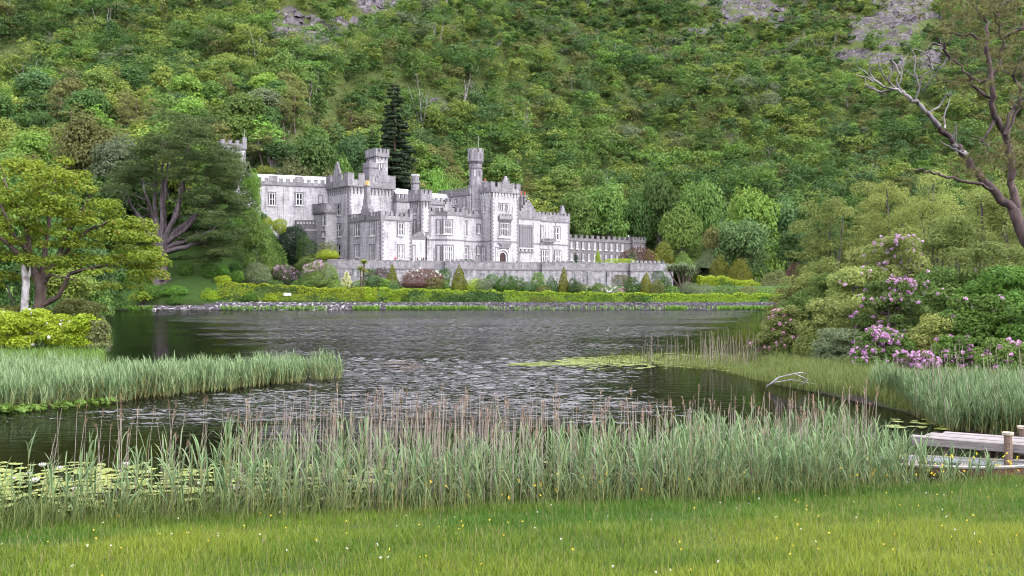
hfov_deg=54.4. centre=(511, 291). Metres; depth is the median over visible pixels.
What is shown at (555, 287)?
shrub
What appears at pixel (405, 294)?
shrub
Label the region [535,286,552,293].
shrub
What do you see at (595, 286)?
shrub
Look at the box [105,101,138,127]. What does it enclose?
woodland tree
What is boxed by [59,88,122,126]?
woodland tree
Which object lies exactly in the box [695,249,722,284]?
shrub
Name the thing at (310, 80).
woodland tree
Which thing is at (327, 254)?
shrub
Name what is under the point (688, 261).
shrub
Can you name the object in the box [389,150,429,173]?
woodland tree
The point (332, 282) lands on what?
shrub
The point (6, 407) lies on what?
marsh grass
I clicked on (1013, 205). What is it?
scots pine
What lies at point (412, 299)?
hedge bush
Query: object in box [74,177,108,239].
woodland tree
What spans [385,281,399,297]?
shrub
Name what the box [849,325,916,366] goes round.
rhododendron
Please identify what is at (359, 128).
woodland tree
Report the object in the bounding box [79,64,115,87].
woodland tree
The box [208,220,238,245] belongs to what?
woodland tree
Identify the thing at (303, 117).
heath scrub
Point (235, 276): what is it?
topiary
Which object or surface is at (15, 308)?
azalea bush
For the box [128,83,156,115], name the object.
woodland tree
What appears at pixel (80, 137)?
woodland tree
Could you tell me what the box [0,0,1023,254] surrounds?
hillside wood
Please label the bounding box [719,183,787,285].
woodland tree
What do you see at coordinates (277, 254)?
shrub
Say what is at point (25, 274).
dead snag
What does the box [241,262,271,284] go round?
shrub
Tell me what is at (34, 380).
reed tongue
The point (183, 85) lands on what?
woodland tree
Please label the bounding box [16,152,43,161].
woodland tree
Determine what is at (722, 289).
shrub
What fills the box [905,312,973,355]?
rhododendron
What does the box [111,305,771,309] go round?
shore grass
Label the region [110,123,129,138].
pine tree
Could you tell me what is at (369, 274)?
shrub
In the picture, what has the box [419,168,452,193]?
woodland tree
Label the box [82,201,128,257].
woodland tree
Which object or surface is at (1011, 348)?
rhododendron
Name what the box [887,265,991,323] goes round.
rhododendron
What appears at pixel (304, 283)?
shrub
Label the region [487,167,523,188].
woodland tree
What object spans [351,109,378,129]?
pine tree
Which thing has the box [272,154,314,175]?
woodland tree
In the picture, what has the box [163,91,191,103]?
woodland tree
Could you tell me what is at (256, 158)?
woodland tree
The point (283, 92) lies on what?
woodland tree
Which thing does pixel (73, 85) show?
woodland tree
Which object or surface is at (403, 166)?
conifer tree
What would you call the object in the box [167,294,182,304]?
topiary
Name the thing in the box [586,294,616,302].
hedge bush
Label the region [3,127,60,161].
woodland tree
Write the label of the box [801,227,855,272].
woodland tree
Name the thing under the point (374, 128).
woodland tree
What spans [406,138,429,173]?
woodland tree
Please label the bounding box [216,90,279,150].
woodland tree
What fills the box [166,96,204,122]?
woodland tree
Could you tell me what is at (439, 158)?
woodland tree
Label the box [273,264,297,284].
shrub
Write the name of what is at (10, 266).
lakeside tree
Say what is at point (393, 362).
floating weed
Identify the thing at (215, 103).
woodland tree
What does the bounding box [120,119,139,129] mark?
woodland tree
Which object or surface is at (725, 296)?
hedge
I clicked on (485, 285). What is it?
shrub
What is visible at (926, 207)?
bank tree
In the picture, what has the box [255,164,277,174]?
woodland tree
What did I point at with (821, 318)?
rhododendron
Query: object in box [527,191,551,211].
woodland tree
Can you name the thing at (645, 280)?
conical cypress
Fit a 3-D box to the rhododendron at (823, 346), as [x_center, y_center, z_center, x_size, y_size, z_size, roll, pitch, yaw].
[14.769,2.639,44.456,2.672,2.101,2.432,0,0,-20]
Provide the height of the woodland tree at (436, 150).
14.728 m
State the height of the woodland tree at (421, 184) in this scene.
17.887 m
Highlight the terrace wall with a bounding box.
[325,259,672,285]
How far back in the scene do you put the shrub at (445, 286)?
213.63 m
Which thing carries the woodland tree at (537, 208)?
on the ground at (196, 284)
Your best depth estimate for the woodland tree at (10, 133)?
257.26 m
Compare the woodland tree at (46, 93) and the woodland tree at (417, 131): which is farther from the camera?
the woodland tree at (417, 131)
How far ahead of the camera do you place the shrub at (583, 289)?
208.59 m
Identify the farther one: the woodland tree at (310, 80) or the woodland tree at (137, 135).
the woodland tree at (310, 80)
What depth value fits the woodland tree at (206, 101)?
296.63 m
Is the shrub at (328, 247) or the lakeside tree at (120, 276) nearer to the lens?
the lakeside tree at (120, 276)
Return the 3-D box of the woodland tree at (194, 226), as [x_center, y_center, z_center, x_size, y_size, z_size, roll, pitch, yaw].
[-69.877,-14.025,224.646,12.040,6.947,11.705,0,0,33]
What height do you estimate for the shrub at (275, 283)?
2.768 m
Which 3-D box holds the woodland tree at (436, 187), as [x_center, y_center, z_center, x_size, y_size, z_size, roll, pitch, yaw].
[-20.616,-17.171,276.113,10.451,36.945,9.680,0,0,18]
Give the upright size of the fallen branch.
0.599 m
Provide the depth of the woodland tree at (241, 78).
326.91 m
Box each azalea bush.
[0,305,37,333]
[0,308,71,348]
[49,298,107,327]
[56,313,110,349]
[82,319,112,352]
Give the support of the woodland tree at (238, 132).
on the ground at (196, 284)
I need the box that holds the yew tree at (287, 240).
[275,225,307,265]
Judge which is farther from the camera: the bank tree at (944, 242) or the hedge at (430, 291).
the hedge at (430, 291)
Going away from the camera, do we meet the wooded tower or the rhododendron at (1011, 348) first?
the rhododendron at (1011, 348)
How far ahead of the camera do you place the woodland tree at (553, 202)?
329.38 m
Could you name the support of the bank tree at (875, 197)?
on the ground at (196, 284)
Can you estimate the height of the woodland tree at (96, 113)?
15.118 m
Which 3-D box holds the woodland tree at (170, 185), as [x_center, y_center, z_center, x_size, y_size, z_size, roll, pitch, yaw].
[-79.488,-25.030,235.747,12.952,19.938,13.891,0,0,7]
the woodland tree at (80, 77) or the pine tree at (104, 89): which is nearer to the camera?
the pine tree at (104, 89)
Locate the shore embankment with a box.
[141,301,783,309]
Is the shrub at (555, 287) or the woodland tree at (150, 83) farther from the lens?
the woodland tree at (150, 83)
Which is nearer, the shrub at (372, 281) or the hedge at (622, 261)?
the shrub at (372, 281)
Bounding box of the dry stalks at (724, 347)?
[641,327,755,367]
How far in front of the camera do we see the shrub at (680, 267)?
213.63 m
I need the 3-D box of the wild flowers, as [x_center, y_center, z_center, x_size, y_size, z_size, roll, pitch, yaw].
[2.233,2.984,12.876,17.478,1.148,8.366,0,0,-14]
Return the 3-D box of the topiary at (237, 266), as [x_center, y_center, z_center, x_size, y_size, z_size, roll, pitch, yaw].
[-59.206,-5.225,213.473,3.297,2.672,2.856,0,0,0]
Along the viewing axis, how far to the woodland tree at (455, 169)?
320.44 m
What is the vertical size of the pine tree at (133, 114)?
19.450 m
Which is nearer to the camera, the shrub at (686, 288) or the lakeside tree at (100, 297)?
the lakeside tree at (100, 297)
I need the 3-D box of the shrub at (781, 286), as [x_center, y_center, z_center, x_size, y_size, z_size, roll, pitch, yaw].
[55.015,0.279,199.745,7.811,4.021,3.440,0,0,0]
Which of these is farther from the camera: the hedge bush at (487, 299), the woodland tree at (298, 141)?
the woodland tree at (298, 141)
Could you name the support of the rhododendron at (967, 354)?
on the ground at (196, 284)
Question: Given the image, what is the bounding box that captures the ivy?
[651,271,664,284]
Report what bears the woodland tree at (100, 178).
on the ground at (196, 284)
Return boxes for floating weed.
[362,346,625,370]
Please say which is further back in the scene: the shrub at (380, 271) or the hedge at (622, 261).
the hedge at (622, 261)
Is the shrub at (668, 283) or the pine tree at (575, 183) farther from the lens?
the pine tree at (575, 183)
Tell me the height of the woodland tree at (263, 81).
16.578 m
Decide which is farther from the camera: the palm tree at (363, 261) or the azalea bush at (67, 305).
the palm tree at (363, 261)
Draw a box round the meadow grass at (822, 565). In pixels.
[0,471,1023,575]
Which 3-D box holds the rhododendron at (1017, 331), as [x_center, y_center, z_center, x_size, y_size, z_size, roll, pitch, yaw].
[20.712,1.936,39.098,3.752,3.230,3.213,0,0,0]
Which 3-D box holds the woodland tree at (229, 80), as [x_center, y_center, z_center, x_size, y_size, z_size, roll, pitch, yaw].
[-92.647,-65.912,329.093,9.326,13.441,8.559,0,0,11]
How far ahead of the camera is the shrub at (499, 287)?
210.67 m
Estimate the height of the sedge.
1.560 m
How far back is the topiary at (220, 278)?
205.54 m
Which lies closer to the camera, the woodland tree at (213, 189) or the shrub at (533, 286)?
the shrub at (533, 286)
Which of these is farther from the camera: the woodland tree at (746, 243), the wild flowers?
the woodland tree at (746, 243)
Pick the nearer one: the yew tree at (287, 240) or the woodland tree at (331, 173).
the yew tree at (287, 240)
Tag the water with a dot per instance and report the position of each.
(474, 353)
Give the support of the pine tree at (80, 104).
on the ground at (196, 284)
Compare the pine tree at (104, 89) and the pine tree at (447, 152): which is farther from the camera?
the pine tree at (447, 152)
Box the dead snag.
[20,264,30,311]
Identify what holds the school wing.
on the terrace
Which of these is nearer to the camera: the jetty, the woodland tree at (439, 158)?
the jetty
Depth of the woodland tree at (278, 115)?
288.43 m
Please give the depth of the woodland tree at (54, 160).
236.25 m
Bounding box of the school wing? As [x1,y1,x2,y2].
[569,234,645,262]
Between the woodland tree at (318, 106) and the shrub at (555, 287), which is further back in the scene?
the woodland tree at (318, 106)
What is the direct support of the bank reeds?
on the ground at (196, 284)
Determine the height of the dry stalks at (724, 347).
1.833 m
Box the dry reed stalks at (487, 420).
[42,380,880,515]
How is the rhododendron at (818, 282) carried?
on the ground at (196, 284)
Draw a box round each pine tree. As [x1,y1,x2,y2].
[41,127,68,155]
[43,88,72,122]
[53,103,94,126]
[97,83,111,98]
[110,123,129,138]
[115,89,149,124]
[122,115,149,139]
[137,98,165,128]
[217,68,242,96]
[247,126,274,165]
[273,94,296,139]
[284,84,311,134]
[299,65,318,98]
[317,118,342,141]
[336,102,363,134]
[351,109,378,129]
[438,141,457,169]
[440,144,453,165]
[514,179,535,196]
[520,169,533,190]
[553,172,581,199]
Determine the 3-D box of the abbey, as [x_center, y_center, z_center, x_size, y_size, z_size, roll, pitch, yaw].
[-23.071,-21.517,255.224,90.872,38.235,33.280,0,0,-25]
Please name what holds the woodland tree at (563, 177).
on the ground at (196, 284)
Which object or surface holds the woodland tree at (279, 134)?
on the ground at (196, 284)
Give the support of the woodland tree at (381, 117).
on the ground at (196, 284)
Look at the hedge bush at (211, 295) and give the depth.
197.42 m
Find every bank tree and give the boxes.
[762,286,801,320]
[771,256,846,318]
[784,196,876,298]
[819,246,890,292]
[840,179,939,269]
[884,168,999,269]
[913,214,994,309]
[932,240,1023,311]
[934,177,1023,297]
[982,189,1023,273]
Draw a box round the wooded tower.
[218,137,246,171]
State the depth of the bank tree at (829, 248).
63.95 m
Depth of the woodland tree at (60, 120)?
281.24 m
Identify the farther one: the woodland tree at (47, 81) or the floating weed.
the woodland tree at (47, 81)
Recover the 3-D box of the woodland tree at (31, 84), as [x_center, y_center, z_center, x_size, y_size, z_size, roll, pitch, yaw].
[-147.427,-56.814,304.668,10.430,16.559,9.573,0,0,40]
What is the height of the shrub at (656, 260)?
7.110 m
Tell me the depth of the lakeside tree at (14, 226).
120.05 m
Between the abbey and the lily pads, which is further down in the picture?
the lily pads
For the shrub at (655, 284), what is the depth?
207.02 m
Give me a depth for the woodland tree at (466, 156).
348.59 m
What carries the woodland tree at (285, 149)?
on the ground at (196, 284)
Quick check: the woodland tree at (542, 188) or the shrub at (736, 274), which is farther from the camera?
the woodland tree at (542, 188)
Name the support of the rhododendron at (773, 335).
on the ground at (196, 284)
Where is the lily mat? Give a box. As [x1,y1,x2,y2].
[509,344,757,370]
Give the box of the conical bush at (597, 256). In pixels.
[595,251,601,262]
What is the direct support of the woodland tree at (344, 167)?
on the ground at (196, 284)
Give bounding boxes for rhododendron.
[749,304,808,354]
[777,273,836,332]
[791,296,880,355]
[810,327,862,361]
[817,265,901,337]
[848,277,937,348]
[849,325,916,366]
[850,234,931,320]
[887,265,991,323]
[897,350,943,373]
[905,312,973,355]
[925,334,976,370]
[935,293,1022,353]
[955,265,1023,324]
[970,337,1023,371]
[995,303,1023,342]
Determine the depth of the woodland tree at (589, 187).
344.53 m
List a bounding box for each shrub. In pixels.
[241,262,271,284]
[259,238,287,273]
[267,280,284,291]
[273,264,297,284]
[291,278,312,292]
[293,254,325,271]
[294,231,318,263]
[300,260,339,287]
[315,249,339,258]
[317,240,337,261]
[326,280,343,291]
[341,271,353,287]
[350,280,365,290]
[361,268,378,284]
[366,274,384,287]
[374,267,387,284]
[379,278,392,290]
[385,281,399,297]
[396,287,407,301]
[399,268,445,288]
[422,277,442,289]
[437,280,449,288]
[439,267,450,283]
[466,278,481,290]
[475,278,492,291]
[484,272,498,288]
[495,274,517,290]
[507,275,525,292]
[519,281,537,291]
[531,271,546,290]
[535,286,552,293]
[545,276,558,293]
[566,277,582,292]
[571,284,589,293]
[584,285,597,294]
[588,282,608,295]
[598,285,620,293]
[611,275,631,285]
[619,246,655,262]
[623,277,642,292]
[625,251,638,261]
[642,249,660,263]
[649,279,665,293]
[654,242,673,263]
[655,275,672,291]
[663,286,679,296]
[664,262,700,288]
[673,251,697,285]
[678,282,699,294]
[691,283,716,296]
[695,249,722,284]
[709,254,728,284]
[714,284,738,297]
[728,257,753,284]
[739,286,760,297]
[755,286,773,297]
[760,269,790,285]
[769,283,792,300]
[783,262,801,285]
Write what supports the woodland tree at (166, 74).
on the ground at (196, 284)
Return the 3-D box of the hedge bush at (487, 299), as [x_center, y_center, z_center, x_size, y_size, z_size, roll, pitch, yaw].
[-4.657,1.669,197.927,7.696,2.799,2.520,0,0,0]
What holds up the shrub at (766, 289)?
on the ground at (196, 284)
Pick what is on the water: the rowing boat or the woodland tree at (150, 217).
the rowing boat
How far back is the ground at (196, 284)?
405.65 m
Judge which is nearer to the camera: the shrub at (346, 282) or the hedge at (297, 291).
the hedge at (297, 291)
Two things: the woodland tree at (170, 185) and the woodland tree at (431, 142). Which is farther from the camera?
the woodland tree at (431, 142)
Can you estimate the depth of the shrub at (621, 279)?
248.48 m
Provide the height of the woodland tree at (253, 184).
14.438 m
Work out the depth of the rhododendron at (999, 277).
43.95 m
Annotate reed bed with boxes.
[0,393,1002,524]
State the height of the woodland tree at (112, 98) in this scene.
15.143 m
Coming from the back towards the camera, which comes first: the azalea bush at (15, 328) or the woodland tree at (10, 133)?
the woodland tree at (10, 133)
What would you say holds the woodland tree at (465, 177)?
on the ground at (196, 284)
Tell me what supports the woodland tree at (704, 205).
on the ground at (196, 284)
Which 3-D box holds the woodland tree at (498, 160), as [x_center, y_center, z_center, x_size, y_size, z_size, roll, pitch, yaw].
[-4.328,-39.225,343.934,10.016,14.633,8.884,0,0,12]
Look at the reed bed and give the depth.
17.11 m
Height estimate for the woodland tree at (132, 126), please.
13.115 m
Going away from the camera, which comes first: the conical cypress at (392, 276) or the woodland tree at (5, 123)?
the conical cypress at (392, 276)
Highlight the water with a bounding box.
[0,310,1023,527]
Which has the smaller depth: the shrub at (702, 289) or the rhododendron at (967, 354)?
the rhododendron at (967, 354)
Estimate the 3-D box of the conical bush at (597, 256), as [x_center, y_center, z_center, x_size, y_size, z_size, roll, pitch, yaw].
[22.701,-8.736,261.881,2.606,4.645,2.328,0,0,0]
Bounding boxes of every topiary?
[136,284,162,299]
[161,285,188,295]
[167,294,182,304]
[178,263,192,274]
[200,263,216,276]
[213,275,231,282]
[215,266,229,275]
[228,261,243,271]
[230,270,244,282]
[234,217,242,225]
[261,216,272,227]
[271,218,287,233]
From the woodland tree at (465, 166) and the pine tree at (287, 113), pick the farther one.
the woodland tree at (465, 166)
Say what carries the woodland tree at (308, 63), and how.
on the ground at (196, 284)
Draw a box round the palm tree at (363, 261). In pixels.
[356,259,368,297]
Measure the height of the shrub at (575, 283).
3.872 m
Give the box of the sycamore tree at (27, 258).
[0,156,172,308]
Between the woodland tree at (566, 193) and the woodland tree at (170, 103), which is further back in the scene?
the woodland tree at (566, 193)
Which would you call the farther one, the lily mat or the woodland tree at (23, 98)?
the woodland tree at (23, 98)
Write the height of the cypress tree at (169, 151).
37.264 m
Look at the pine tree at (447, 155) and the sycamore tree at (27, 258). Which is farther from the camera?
the pine tree at (447, 155)
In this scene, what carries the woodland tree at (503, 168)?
on the ground at (196, 284)
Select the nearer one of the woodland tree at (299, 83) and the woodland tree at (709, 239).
the woodland tree at (709, 239)
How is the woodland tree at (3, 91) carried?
on the ground at (196, 284)
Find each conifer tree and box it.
[361,130,380,172]
[378,83,416,189]
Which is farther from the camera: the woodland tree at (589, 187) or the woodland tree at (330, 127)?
the woodland tree at (589, 187)
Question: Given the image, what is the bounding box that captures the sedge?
[660,348,1023,428]
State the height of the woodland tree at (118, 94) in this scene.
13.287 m
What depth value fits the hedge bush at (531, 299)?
197.42 m
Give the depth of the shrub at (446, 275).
218.88 m
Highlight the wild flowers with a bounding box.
[47,452,1018,575]
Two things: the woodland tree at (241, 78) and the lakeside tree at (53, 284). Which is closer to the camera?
the lakeside tree at (53, 284)
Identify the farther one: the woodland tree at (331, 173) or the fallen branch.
the woodland tree at (331, 173)
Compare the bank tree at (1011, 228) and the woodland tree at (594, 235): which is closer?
the bank tree at (1011, 228)
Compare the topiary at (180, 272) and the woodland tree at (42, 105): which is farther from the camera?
the woodland tree at (42, 105)
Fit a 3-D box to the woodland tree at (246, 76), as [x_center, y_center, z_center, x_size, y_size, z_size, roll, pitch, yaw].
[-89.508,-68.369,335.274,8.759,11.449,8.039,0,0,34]
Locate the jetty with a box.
[910,425,1023,464]
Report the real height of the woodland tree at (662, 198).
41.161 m
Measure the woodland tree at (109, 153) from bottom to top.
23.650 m
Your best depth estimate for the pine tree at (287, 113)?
293.48 m
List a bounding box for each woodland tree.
[0,87,19,111]
[0,94,23,125]
[0,117,20,138]
[0,126,21,151]
[0,147,31,180]
[2,79,26,97]
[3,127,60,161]
[5,94,24,130]
[9,110,45,132]
[10,68,62,100]
[14,89,68,128]
[15,77,43,100]
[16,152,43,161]
[17,97,45,112]
[19,107,65,127]
[25,124,44,133]
[26,111,61,130]
[33,157,71,185]
[34,90,55,109]
[40,125,63,152]
[45,187,78,220]
[47,111,123,192]
[48,75,93,111]
[50,66,84,93]
[57,195,84,219]
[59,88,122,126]
[60,66,91,87]
[68,185,93,206]
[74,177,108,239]
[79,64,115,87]
[80,103,119,131]
[81,64,123,94]
[81,209,139,257]
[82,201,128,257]
[84,131,143,213]
[86,171,108,197]
[91,204,146,245]
[95,114,122,132]
[95,172,169,245]
[99,89,131,120]
[102,79,138,117]
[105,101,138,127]
[108,91,138,121]
[110,70,130,87]
[113,64,153,104]
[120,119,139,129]
[124,119,153,137]
[125,125,162,159]
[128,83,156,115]
[129,185,168,222]
[133,75,167,98]
[135,117,226,221]
[140,110,174,132]
[141,89,174,117]
[146,91,178,117]
[148,60,174,93]
[152,150,204,222]
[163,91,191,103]
[166,73,205,103]
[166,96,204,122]
[166,163,197,208]
[178,216,216,240]
[185,102,219,118]
[189,105,220,126]
[194,99,208,113]
[196,156,234,239]
[199,80,230,118]
[204,120,233,142]
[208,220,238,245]
[209,98,226,121]
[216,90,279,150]
[217,113,259,161]
[218,73,241,96]
[218,74,248,97]
[225,148,251,190]
[233,79,254,95]
[236,215,274,269]
[238,72,251,81]
[240,132,269,166]
[240,168,262,220]
[243,65,273,79]
[246,70,279,88]
[246,115,286,166]
[247,86,289,135]
[247,104,285,155]
[251,137,300,174]
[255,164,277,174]
[261,79,297,118]
[265,104,284,140]
[269,48,303,77]
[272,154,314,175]
[273,84,307,127]
[275,72,305,107]
[275,87,302,130]
[276,67,309,117]
[282,129,340,176]
[289,135,309,169]
[296,126,331,167]
[297,60,328,95]
[299,67,321,106]
[300,61,329,100]
[303,123,328,141]
[308,91,334,125]
[320,122,343,133]
[321,166,333,176]
[322,153,357,179]
[325,121,348,151]
[334,128,367,178]
[342,126,373,137]
[348,114,379,133]
[353,109,386,133]
[357,124,383,147]
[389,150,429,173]
[405,127,431,143]
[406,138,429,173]
[409,177,431,190]
[413,152,436,173]
[417,143,440,173]
[418,136,443,159]
[419,153,449,173]
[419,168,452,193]
[424,164,452,193]
[443,166,467,186]
[444,170,467,191]
[451,166,468,186]
[453,157,467,170]
[458,143,492,179]
[458,157,483,173]
[459,172,468,186]
[482,153,496,180]
[482,158,525,188]
[484,158,502,186]
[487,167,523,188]
[524,176,564,206]
[526,197,558,214]
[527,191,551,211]
[541,179,556,198]
[542,165,579,200]
[547,198,580,229]
[552,189,580,205]
[555,184,598,237]
[580,185,605,197]
[584,177,629,237]
[584,213,612,238]
[615,187,657,257]
[636,168,685,260]
[657,200,703,283]
[677,174,728,273]
[700,225,734,285]
[712,216,774,277]
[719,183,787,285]
[759,191,807,278]
[772,225,814,280]
[796,197,844,260]
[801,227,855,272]
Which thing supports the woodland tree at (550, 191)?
on the ground at (196, 284)
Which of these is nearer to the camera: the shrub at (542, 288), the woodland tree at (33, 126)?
the shrub at (542, 288)
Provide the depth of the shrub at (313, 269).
213.02 m
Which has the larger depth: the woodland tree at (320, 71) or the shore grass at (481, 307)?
the woodland tree at (320, 71)
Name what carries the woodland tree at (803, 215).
on the ground at (196, 284)
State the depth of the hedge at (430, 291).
197.97 m
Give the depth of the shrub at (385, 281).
212.53 m
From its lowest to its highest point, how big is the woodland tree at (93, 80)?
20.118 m
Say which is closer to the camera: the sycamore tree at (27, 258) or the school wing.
the sycamore tree at (27, 258)
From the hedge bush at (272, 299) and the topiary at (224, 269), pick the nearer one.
the hedge bush at (272, 299)
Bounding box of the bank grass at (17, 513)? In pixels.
[0,452,1023,531]
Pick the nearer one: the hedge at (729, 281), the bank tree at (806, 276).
the bank tree at (806, 276)
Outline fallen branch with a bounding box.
[766,372,816,387]
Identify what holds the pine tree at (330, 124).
on the ground at (196, 284)
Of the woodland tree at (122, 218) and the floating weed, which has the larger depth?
the woodland tree at (122, 218)
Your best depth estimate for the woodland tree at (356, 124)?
324.84 m
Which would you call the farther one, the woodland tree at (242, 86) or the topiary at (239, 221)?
the woodland tree at (242, 86)
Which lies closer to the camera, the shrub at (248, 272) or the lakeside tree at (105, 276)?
the lakeside tree at (105, 276)
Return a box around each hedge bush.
[200,287,221,299]
[241,291,257,301]
[263,292,277,301]
[361,286,375,301]
[403,295,435,302]
[427,292,463,301]
[471,293,506,302]
[529,295,555,301]
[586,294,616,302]
[624,293,645,301]
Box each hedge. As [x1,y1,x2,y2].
[168,255,205,259]
[216,281,378,301]
[379,287,504,301]
[503,290,635,301]
[604,258,634,263]
[634,292,784,302]
[696,275,762,285]
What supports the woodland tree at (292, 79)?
on the ground at (196, 284)
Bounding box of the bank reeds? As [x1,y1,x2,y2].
[862,335,1023,434]
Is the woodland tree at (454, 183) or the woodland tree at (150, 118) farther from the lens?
the woodland tree at (454, 183)
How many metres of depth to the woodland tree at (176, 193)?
239.29 m
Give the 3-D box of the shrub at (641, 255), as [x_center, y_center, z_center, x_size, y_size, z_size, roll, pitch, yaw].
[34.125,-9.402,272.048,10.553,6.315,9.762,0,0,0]
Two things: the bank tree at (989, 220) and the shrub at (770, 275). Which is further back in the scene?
the shrub at (770, 275)
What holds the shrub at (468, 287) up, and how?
on the ground at (196, 284)
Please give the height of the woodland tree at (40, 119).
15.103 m
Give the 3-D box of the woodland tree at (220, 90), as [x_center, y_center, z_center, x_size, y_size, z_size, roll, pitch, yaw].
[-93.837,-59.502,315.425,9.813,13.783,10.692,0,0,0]
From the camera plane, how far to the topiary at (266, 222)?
231.32 m
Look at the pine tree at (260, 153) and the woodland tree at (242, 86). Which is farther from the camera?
the woodland tree at (242, 86)
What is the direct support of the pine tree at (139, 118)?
on the ground at (196, 284)
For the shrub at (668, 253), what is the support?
on the terrace
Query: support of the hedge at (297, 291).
on the ground at (196, 284)
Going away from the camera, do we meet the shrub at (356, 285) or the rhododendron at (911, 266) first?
the rhododendron at (911, 266)
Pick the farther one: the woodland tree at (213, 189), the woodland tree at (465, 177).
the woodland tree at (465, 177)
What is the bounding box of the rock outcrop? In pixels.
[270,0,950,70]
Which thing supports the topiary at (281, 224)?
on the ground at (196, 284)
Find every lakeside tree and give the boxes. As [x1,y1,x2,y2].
[0,168,62,305]
[0,176,32,297]
[0,240,52,307]
[29,264,99,314]
[44,214,91,306]
[58,275,115,315]
[79,246,126,303]
[102,268,133,309]
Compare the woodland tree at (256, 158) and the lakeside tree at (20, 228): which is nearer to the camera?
the lakeside tree at (20, 228)
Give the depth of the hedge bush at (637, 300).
197.36 m
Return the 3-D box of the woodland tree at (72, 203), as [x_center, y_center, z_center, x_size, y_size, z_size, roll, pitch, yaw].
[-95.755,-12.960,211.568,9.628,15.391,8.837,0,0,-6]
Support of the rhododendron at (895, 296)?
on the ground at (196, 284)
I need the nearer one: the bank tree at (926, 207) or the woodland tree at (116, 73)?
the bank tree at (926, 207)
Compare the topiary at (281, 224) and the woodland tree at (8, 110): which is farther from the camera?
the woodland tree at (8, 110)
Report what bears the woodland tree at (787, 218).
on the ground at (196, 284)
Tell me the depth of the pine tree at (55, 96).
284.22 m
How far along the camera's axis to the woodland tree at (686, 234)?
309.67 m
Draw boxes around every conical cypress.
[385,264,400,288]
[450,264,467,289]
[558,266,568,292]
[640,272,654,292]
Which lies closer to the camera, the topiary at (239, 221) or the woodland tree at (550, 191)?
the topiary at (239, 221)
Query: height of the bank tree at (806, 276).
5.561 m
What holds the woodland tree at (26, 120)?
on the ground at (196, 284)
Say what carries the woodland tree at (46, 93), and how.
on the ground at (196, 284)
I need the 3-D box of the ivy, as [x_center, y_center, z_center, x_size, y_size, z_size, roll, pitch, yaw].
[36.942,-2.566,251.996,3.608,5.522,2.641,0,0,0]
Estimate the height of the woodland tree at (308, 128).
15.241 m
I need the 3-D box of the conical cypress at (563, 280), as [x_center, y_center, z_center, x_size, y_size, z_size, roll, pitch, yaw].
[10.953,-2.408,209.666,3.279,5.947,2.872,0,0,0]
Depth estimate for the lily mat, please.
50.88 m
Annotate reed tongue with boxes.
[0,343,345,407]
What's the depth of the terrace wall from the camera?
239.43 m
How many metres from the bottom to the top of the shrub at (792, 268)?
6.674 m
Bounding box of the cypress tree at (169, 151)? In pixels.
[97,109,257,284]
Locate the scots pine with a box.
[856,0,1023,247]
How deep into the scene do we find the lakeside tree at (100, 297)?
117.91 m
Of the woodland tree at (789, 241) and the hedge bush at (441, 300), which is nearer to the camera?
the hedge bush at (441, 300)
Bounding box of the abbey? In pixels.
[232,144,570,281]
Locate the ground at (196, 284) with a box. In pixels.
[0,0,1023,575]
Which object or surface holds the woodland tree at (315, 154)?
on the ground at (196, 284)
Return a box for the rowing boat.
[875,454,1023,475]
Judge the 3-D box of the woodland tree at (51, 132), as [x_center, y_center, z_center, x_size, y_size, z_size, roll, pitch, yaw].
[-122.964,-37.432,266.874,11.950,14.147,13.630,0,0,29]
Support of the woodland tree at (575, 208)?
on the ground at (196, 284)
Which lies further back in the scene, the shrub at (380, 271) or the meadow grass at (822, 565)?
the shrub at (380, 271)
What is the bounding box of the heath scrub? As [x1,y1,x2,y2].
[0,0,1022,167]
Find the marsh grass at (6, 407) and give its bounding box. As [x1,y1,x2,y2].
[0,342,119,412]
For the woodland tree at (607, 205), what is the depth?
318.43 m
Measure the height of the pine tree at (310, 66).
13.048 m
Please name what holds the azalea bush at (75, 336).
on the ground at (196, 284)
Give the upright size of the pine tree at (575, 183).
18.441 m
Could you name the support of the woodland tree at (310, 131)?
on the ground at (196, 284)
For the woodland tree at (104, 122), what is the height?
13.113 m
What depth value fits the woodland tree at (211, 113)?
292.15 m
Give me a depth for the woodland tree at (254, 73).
330.37 m
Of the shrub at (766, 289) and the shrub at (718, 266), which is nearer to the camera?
the shrub at (766, 289)
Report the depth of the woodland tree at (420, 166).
326.84 m
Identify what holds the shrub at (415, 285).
on the ground at (196, 284)
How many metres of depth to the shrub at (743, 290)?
204.83 m
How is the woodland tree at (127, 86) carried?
on the ground at (196, 284)
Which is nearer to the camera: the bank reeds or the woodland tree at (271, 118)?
the bank reeds
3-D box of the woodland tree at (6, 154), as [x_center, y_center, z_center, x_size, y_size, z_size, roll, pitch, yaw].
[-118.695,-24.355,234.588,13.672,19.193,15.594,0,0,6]
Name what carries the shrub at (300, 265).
on the ground at (196, 284)
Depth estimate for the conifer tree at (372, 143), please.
275.42 m
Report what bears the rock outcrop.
on the ground at (196, 284)
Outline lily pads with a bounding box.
[0,419,947,514]
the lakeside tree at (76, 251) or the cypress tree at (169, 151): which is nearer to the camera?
the lakeside tree at (76, 251)
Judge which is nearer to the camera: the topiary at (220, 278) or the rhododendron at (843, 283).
the rhododendron at (843, 283)
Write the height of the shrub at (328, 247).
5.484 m
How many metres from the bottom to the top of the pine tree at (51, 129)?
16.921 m
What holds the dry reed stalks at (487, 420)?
on the ground at (196, 284)
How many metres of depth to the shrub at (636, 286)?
207.58 m
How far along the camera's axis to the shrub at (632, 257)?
267.71 m
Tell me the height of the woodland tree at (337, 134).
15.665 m
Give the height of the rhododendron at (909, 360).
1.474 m

